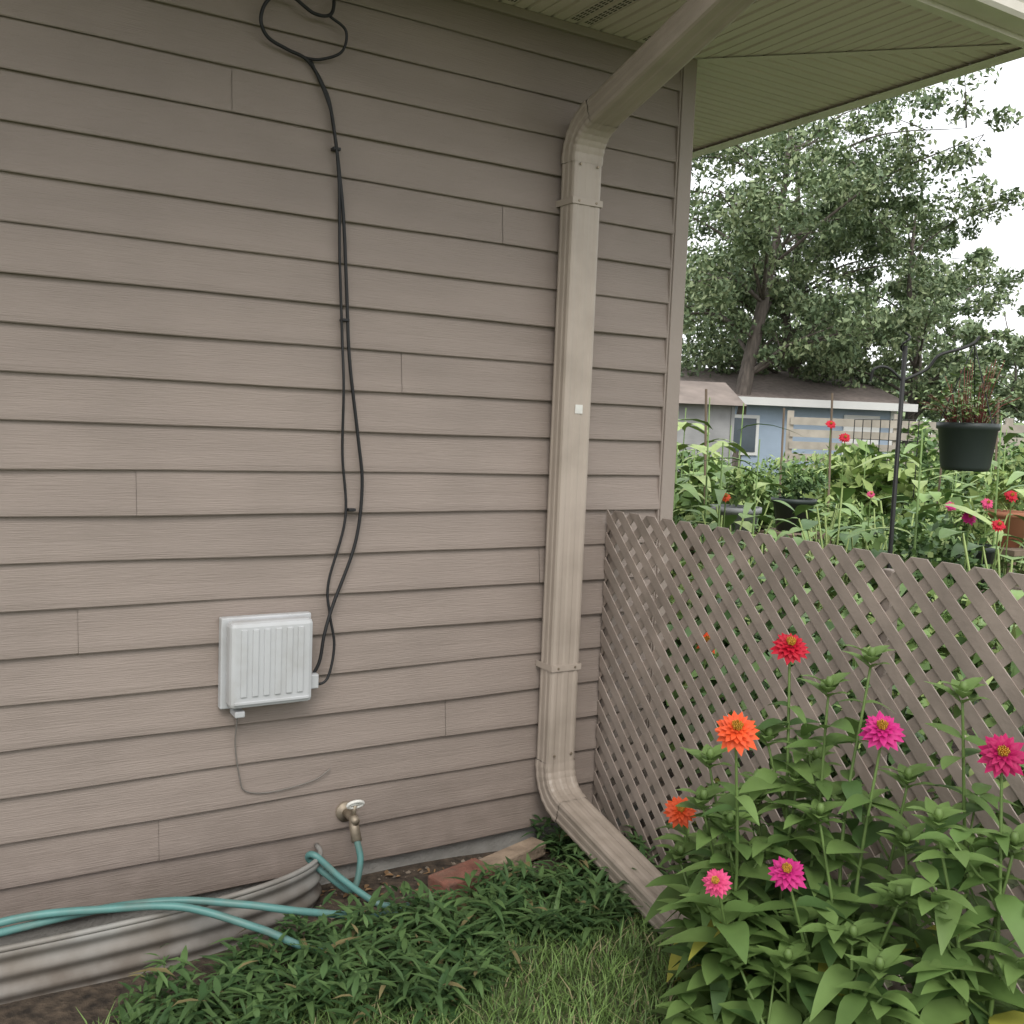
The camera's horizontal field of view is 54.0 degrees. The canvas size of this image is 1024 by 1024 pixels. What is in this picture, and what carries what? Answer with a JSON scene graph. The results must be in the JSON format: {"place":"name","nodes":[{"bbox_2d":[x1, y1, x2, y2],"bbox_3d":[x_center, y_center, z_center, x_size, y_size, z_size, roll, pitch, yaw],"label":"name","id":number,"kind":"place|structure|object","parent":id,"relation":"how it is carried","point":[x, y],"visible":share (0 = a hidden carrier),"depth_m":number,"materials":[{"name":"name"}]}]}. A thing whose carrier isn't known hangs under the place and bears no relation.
{"place":"outdoors","nodes":[
{"label":"outdoors","id":0,"kind":"place"},
{"bbox_2d":[77,897,711,1023],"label":"lawn grass","id":1,"kind":"structure","parent":0,"point":[630,954],"depth_m":2.66,"materials":[{"name":"green plant"}]},
{"bbox_2d":[0,444,1023,1023],"bbox_3d":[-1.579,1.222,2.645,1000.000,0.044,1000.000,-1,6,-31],"label":"ground","id":2,"kind":"structure","parent":0,"point":[94,1002],"depth_m":2.72,"materials":[{"name":"brown soil"}]},
{"bbox_2d":[0,843,322,1004],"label":"window well","id":3,"kind":"object","parent":2,"relation":"on","point":[74,959],"depth_m":2.67,"materials":[{"name":"metal"}]},
{"bbox_2d":[0,841,409,949],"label":"garden hose","id":4,"kind":"object","parent":2,"relation":"on","point":[329,872],"visible":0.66,"depth_m":2.70,"materials":[{"name":"teal rubber"}]},
{"bbox_2d":[0,805,641,945],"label":"foundation","id":5,"kind":"object","parent":2,"relation":"on","point":[496,842],"depth_m":3.34,"materials":[{"name":"concrete"}]},
{"bbox_2d":[0,0,670,826],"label":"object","id":6,"kind":"object","parent":5,"relation":"on","point":[312,172],"depth_m":3.02,"materials":[{"name":"beige"}]},
{"bbox_2d":[0,0,680,927],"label":"front siding","id":7,"kind":"object","parent":6,"relation":"attached to","point":[204,420],"visible":0.83,"depth_m":3.02,"materials":[{"name":"beige plastic"}]},
{"bbox_2d":[218,611,318,717],"bbox_3d":[-0.720,0.456,3.005,0.292,0.291,0.094,-1,6,-31],"label":"utility box","id":8,"kind":"object","parent":7,"relation":"attached to","point":[265,659],"visible":1,"depth_m":2.96,"materials":[{"name":"grey plastic"}]},
{"bbox_2d":[234,718,330,793],"bbox_3d":[-0.701,0.729,3.091,0.308,0.267,0.014,-1,6,-31],"label":"grey ground wire","id":9,"kind":"object","parent":7,"relation":"attached to","point":[270,791],"visible":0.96,"depth_m":3.05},
{"bbox_2d":[259,0,363,684],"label":"black cable","id":10,"kind":"object","parent":7,"relation":"attached to","point":[336,149],"visible":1,"depth_m":3.05,"materials":[{"name":"rubber"}]},
{"bbox_2d":[335,800,364,842],"bbox_3d":[-0.510,0.967,3.183,0.063,0.138,0.134,-1,6,-31],"label":"water spigot","id":11,"kind":"object","parent":7,"relation":"attached to","point":[345,811],"visible":1,"depth_m":3.15,"materials":[{"name":"beige metal"}]},
{"bbox_2d":[452,0,642,51],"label":"soffit channel","id":12,"kind":"object","parent":7,"relation":"attached to","point":[495,6],"depth_m":3.34,"materials":[{"name":"beige metal"}]},
{"bbox_2d":[535,0,755,945],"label":"downspout","id":13,"kind":"object","parent":7,"relation":"attached to","point":[683,35],"visible":0.98,"depth_m":3.40,"materials":[{"name":"paint"}]},
{"bbox_2d":[642,59,697,802],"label":"corner trim","id":14,"kind":"structure","parent":7,"relation":"attached to","point":[677,271],"depth_m":3.72,"materials":[{"name":"beige plastic"}]},
{"bbox_2d":[496,0,1020,151],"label":"soffit","id":15,"kind":"structure","parent":6,"relation":"on","point":[736,99],"depth_m":3.52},
{"bbox_2d":[511,0,650,40],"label":"soffit vents","id":16,"kind":"object","parent":15,"relation":"in","point":[601,13],"visible":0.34,"depth_m":3.27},
{"bbox_2d":[692,0,1023,158],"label":"gutter","id":17,"kind":"object","parent":15,"relation":"on","point":[1007,15],"depth_m":3.26,"materials":[{"name":"beige metal"}]},
{"bbox_2d":[692,0,1023,154],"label":"fascia","id":18,"kind":"structure","parent":15,"relation":"on","point":[965,19],"depth_m":3.34,"materials":[{"name":"beige metal"}]},
{"bbox_2d":[698,44,1020,62],"bbox_3d":[1.227,-1.612,3.530,1.131,0.001,0.040,4,5,14],"label":"soffit mitre","id":19,"kind":"object","parent":15,"relation":"attached to","point":[923,50],"visible":1,"depth_m":3.53,"materials":[{"name":"beige metal"}]},
{"bbox_2d":[109,814,681,1023],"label":"groundcover plants","id":20,"kind":"object","parent":2,"relation":"on","point":[493,905],"visible":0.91,"depth_m":2.69,"materials":[{"name":"green plant"}]},
{"bbox_2d":[314,845,571,926],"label":"leaf litter","id":21,"kind":"object","parent":2,"relation":"on","point":[386,872],"visible":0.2,"depth_m":3.22,"materials":[{"name":"brown plant"}]},
{"bbox_2d":[428,858,494,898],"bbox_3d":[-0.164,1.195,3.262,0.100,0.060,0.210,7,7,44],"label":"red brick edging","id":22,"kind":"object","parent":2,"relation":"on","point":[442,880],"visible":0.46,"depth_m":3.23,"materials":[{"name":"red brick"}]},
{"bbox_2d":[319,854,609,938],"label":"pebbles","id":23,"kind":"object","parent":2,"relation":"on","point":[420,872],"visible":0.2,"depth_m":3.33,"materials":[{"name":"stone"}]},
{"bbox_2d":[479,837,545,871],"bbox_3d":[-0.018,1.186,3.426,0.070,0.050,0.340,7,7,41],"label":"edging stone","id":24,"kind":"object","parent":2,"relation":"on","point":[518,851],"visible":0.61,"depth_m":3.44,"materials":[{"name":"beige stone"}]},
{"bbox_2d":[668,560,719,638],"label":"garden shrub","id":25,"kind":"object","parent":2,"relation":"on","point":[671,599],"visible":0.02,"depth_m":5.08,"materials":[{"name":"green plant"}]},
{"bbox_2d":[642,769,779,983],"bbox_3d":[0.544,1.032,2.704,0.447,0.714,0.383,-1,6,-31],"label":"zinnia plant","id":26,"kind":"object","parent":2,"relation":"on","point":[680,818],"visible":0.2,"depth_m":2.63,"materials":[{"name":"green plant"}]},
{"bbox_2d":[677,381,746,471],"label":"grey shed","id":27,"kind":"structure","parent":2,"relation":"on","point":[725,399],"depth_m":18.98,"materials":[{"name":"grey wood"}]},
{"bbox_2d":[660,605,767,838],"bbox_3d":[0.692,0.797,3.477,0.392,0.986,0.494,-1,6,-31],"label":"zinnia plant","id":28,"kind":"object","parent":2,"relation":"on","point":[755,666],"visible":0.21,"depth_m":3.44,"materials":[{"name":"green plant"}]},
{"bbox_2d":[674,470,768,566],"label":"garden shrub","id":29,"kind":"object","parent":2,"relation":"on","point":[687,498],"visible":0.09,"depth_m":8.08,"materials":[{"name":"green plant"}]},
{"bbox_2d":[677,448,766,483],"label":"garden shrub","id":30,"kind":"object","parent":2,"relation":"on","point":[688,461],"visible":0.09,"depth_m":12.98,"materials":[{"name":"green plant"}]},
{"bbox_2d":[643,711,803,1023],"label":"zinnia plant","id":31,"kind":"object","parent":2,"relation":"on","point":[715,906],"visible":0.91,"depth_m":2.33,"materials":[{"name":"green plant"}]},
{"bbox_2d":[687,464,784,576],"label":"potted plant","id":32,"kind":"object","parent":2,"relation":"on","point":[740,487],"visible":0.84,"depth_m":6.90,"materials":[{"name":"galvanized metal"},{"name":"leaf"},{"name":"red petal"}]},
{"bbox_2d":[681,247,795,362],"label":"shade tree","id":33,"kind":"object","parent":2,"relation":"on","point":[713,322],"depth_m":41.26,"materials":[{"name":"green plant"}]},
{"bbox_2d":[712,501,773,526],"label":"garden shrub","id":34,"kind":"object","parent":2,"relation":"on","point":[769,511],"visible":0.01,"depth_m":10.47,"materials":[{"name":"green plant"}]},
{"bbox_2d":[671,514,821,587],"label":"garden shrub","id":35,"kind":"object","parent":2,"relation":"on","point":[785,550],"visible":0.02,"depth_m":6.97,"materials":[{"name":"green plant"}]},
{"bbox_2d":[682,462,816,527],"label":"garden shrub","id":36,"kind":"object","parent":2,"relation":"on","point":[713,470],"visible":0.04,"depth_m":10.80,"materials":[{"name":"green plant"}]},
{"bbox_2d":[661,570,866,761],"bbox_3d":[1.000,0.681,4.284,0.886,0.910,0.909,-1,6,-31],"label":"garden shrub","id":37,"kind":"object","parent":2,"relation":"on","point":[768,624],"visible":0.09,"depth_m":4.19,"materials":[{"name":"green plant"}]},
{"bbox_2d":[709,534,843,637],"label":"garden shrub","id":38,"kind":"object","parent":2,"relation":"on","point":[829,592],"visible":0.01,"depth_m":5.62,"materials":[{"name":"green plant"}]},
{"bbox_2d":[743,449,813,482],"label":"garden shrub","id":39,"kind":"object","parent":2,"relation":"on","point":[775,462],"visible":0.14,"depth_m":13.83,"materials":[{"name":"green plant"}]},
{"bbox_2d":[755,469,824,551],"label":"garden shrub","id":40,"kind":"object","parent":2,"relation":"on","point":[770,487],"visible":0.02,"depth_m":10.69,"materials":[{"name":"green plant"}]},
{"bbox_2d":[752,459,833,591],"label":"potted plant","id":41,"kind":"object","parent":2,"relation":"on","point":[793,501],"visible":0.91,"depth_m":8.43,"materials":[{"name":"green plant"}]},
{"bbox_2d":[680,367,917,477],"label":"blue garage","id":42,"kind":"structure","parent":2,"relation":"on","point":[769,398],"depth_m":23.99,"materials":[{"name":"blue wood"}]},
{"bbox_2d":[733,418,756,451],"bbox_3d":[5.251,-1.829,23.701,1.040,0.790,0.015,2,5,-7],"label":"window glass","id":43,"kind":"structure","parent":42,"relation":"in","point":[749,432],"depth_m":23.72,"materials":[{"name":"grey glass"}]},
{"bbox_2d":[724,633,879,1002],"bbox_3d":[0.669,0.851,2.419,0.499,1.105,0.469,-1,6,-31],"label":"zinnia plant","id":44,"kind":"object","parent":2,"relation":"on","point":[760,784],"visible":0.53,"depth_m":2.38,"materials":[{"name":"green plant"}]},
{"bbox_2d":[593,510,1023,1013],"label":"lattice fence","id":45,"kind":"object","parent":2,"relation":"on","point":[885,604],"visible":0.68,"depth_m":2.91,"materials":[{"name":"brown wood"}]},
{"bbox_2d":[704,880,940,1023],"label":"zinnia plant","id":46,"kind":"object","parent":2,"relation":"on","point":[869,1000],"visible":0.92,"depth_m":2.12,"materials":[{"name":"green plant"}]},
{"bbox_2d":[787,443,859,478],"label":"garden shrub","id":47,"kind":"object","parent":2,"relation":"on","point":[816,457],"visible":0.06,"depth_m":13.35,"materials":[{"name":"green plant"}]},
{"bbox_2d":[759,493,903,584],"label":"garden shrub","id":48,"kind":"object","parent":2,"relation":"on","point":[844,519],"visible":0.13,"depth_m":8.82,"materials":[{"name":"green plant"}]},
{"bbox_2d":[740,649,925,813],"bbox_3d":[1.162,0.845,3.694,0.566,0.702,0.776,-1,6,-31],"label":"garden shrub","id":49,"kind":"object","parent":2,"relation":"on","point":[907,713],"visible":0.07,"depth_m":3.58,"materials":[{"name":"green plant"}]},
{"bbox_2d":[680,133,1003,389],"bbox_3d":[7.098,-5.455,26.703,8.276,10.014,8.440,2,5,-6],"label":"shade tree","id":50,"kind":"object","parent":2,"relation":"on","point":[808,273],"visible":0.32,"depth_m":25.05,"materials":[{"name":"green plant"}]},
{"bbox_2d":[748,644,939,1023],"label":"zinnia plant","id":51,"kind":"object","parent":2,"relation":"on","point":[841,904],"visible":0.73,"depth_m":2.26,"materials":[{"name":"green plant"}]},
{"bbox_2d":[670,397,1023,677],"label":"tall garden plants","id":52,"kind":"object","parent":2,"relation":"on","point":[705,480],"visible":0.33,"depth_m":6.55,"materials":[{"name":"green plant"}]},
{"bbox_2d":[673,477,1023,718],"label":"broad leaf plants","id":53,"kind":"object","parent":2,"relation":"on","point":[848,540],"visible":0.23,"depth_m":6.57,"materials":[{"name":"green plant"}]},
{"bbox_2d":[703,389,999,517],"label":"garden stakes","id":54,"kind":"object","parent":2,"relation":"on","point":[830,448],"visible":0.33,"depth_m":8.98,"materials":[{"name":"brown wood"}]},
{"bbox_2d":[683,66,1023,466],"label":"shade tree","id":55,"kind":"object","parent":2,"relation":"on","point":[753,240],"visible":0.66,"depth_m":22.61,"materials":[{"name":"green plant"}]},
{"bbox_2d":[696,246,1010,401],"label":"shade tree","id":56,"kind":"object","parent":2,"relation":"on","point":[977,258],"visible":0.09,"depth_m":41.41,"materials":[{"name":"green plant"}]},
{"bbox_2d":[785,438,945,585],"bbox_3d":[3.547,0.069,10.053,1.754,1.598,1.325,-1,6,-31],"label":"garden shrub","id":57,"kind":"object","parent":2,"relation":"on","point":[879,474],"visible":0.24,"depth_m":9.77,"materials":[{"name":"green plant"}]},
{"bbox_2d":[722,420,1017,709],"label":"garden blossoms","id":58,"kind":"object","parent":2,"relation":"on","point":[1011,496],"visible":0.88,"depth_m":6.02,"materials":[{"name":"red plant"}]},
{"bbox_2d":[853,419,919,514],"bbox_3d":[3.662,-0.044,10.018,0.010,1.754,1.044,1,5,-15],"label":"wire trellis","id":59,"kind":"object","parent":2,"relation":"on","point":[888,440],"visible":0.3,"depth_m":9.88,"materials":[{"name":"black metal"}]},
{"bbox_2d":[783,410,1023,481],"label":"slat fence","id":60,"kind":"object","parent":2,"relation":"on","point":[790,443],"visible":0.26,"depth_m":15.67,"materials":[{"name":"brown wood"}]},
{"bbox_2d":[792,134,1023,457],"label":"shade tree","id":61,"kind":"object","parent":2,"relation":"on","point":[916,329],"visible":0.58,"depth_m":25.03,"materials":[{"name":"green plant"}]},
{"bbox_2d":[829,577,1006,755],"bbox_3d":[1.809,0.713,4.543,0.820,0.844,0.717,4,5,18],"label":"garden shrub","id":62,"kind":"object","parent":2,"relation":"on","point":[929,631],"visible":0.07,"depth_m":4.48,"materials":[{"name":"green plant"}]},
{"bbox_2d":[869,332,980,568],"bbox_3d":[1.995,0.181,5.031,0.536,2.142,0.050,2,5,-3],"label":"shepherds hook","id":63,"kind":"object","parent":2,"relation":"on","point":[902,378],"visible":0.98,"depth_m":4.96,"materials":[{"name":"black metal"}]},
{"bbox_2d":[915,344,1018,471],"bbox_3d":[2.259,-0.518,5.000,0.530,0.621,0.472,-1,6,-31],"label":"hanging basket","id":64,"kind":"object","parent":63,"relation":"hanging from","point":[968,445],"visible":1,"depth_m":4.90,"materials":[{"name":"black plastic"}]},
{"bbox_2d":[864,507,992,615],"bbox_3d":[2.492,0.508,5.971,0.913,1.064,0.773,-1,6,-31],"label":"garden shrub","id":65,"kind":"object","parent":2,"relation":"on","point":[924,547],"visible":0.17,"depth_m":5.81,"materials":[{"name":"green plant"}]},
{"bbox_2d":[889,419,971,491],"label":"garden shrub","id":66,"kind":"object","parent":2,"relation":"on","point":[930,456],"visible":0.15,"depth_m":13.95,"materials":[{"name":"green plant"}]},
{"bbox_2d":[900,459,965,500],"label":"garden shrub","id":67,"kind":"object","parent":2,"relation":"on","point":[928,482],"visible":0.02,"depth_m":12.21,"materials":[{"name":"green plant"}]},
{"bbox_2d":[855,677,1023,1023],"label":"zinnia plant","id":68,"kind":"object","parent":2,"relation":"on","point":[956,980],"visible":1,"depth_m":2.06,"materials":[{"name":"green plant"}]},
{"bbox_2d":[861,497,1023,608],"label":"garden shrub","id":69,"kind":"object","parent":2,"relation":"on","point":[932,513],"visible":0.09,"depth_m":7.21,"materials":[{"name":"green plant"}]},
{"bbox_2d":[893,462,997,508],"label":"garden shrub","id":70,"kind":"object","parent":2,"relation":"on","point":[935,464],"visible":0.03,"depth_m":12.30,"materials":[{"name":"green plant"}]},
{"bbox_2d":[872,369,1023,457],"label":"distant treeline","id":71,"kind":"object","parent":2,"relation":"on","point":[920,418],"depth_m":57.95,"materials":[{"name":"green plant"}]},
{"bbox_2d":[889,484,1023,573],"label":"garden shrub","id":72,"kind":"object","parent":2,"relation":"on","point":[975,492],"visible":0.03,"depth_m":9.04,"materials":[{"name":"green plant"}]},
{"bbox_2d":[897,600,1023,848],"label":"garden shrub","id":73,"kind":"object","parent":2,"relation":"on","point":[993,685],"visible":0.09,"depth_m":3.18,"materials":[{"name":"green plant"}]},
{"bbox_2d":[924,313,1023,449],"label":"young tree","id":74,"kind":"object","parent":2,"relation":"on","point":[970,331],"visible":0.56,"depth_m":18.72,"materials":[{"name":"green plant"}]},
{"bbox_2d":[940,502,1021,591],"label":"potted plant","id":75,"kind":"object","parent":2,"relation":"on","point":[979,524],"visible":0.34,"depth_m":6.25,"materials":[{"name":"terracotta"},{"name":"leaf"},{"name":"soil"}]},
{"bbox_2d":[941,426,1023,507],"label":"garden shrub","id":76,"kind":"object","parent":2,"relation":"on","point":[1008,456],"visible":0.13,"depth_m":11.86,"materials":[{"name":"green plant"}]},
{"bbox_2d":[955,445,1023,510],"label":"garden shrub","id":77,"kind":"object","parent":2,"relation":"on","point":[1018,457],"visible":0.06,"depth_m":11.94,"materials":[{"name":"green plant"}]},
{"bbox_2d":[976,469,1023,572],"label":"potted plant","id":78,"kind":"object","parent":2,"relation":"on","point":[1016,527],"visible":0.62,"depth_m":7.41,"materials":[{"name":"green plant"}]},
{"bbox_2d":[999,334,1017,381],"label":"shade tree","id":79,"kind":"object","parent":2,"relation":"on","point":[1006,350],"visible":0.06,"depth_m":44.70,"materials":[{"name":"green plant"}]},
{"bbox_2d":[682,57,1023,433],"label":"sky","id":80,"kind":"structure","parent":0,"point":[1006,164],"materials":[{"name":"white"}]}
]}

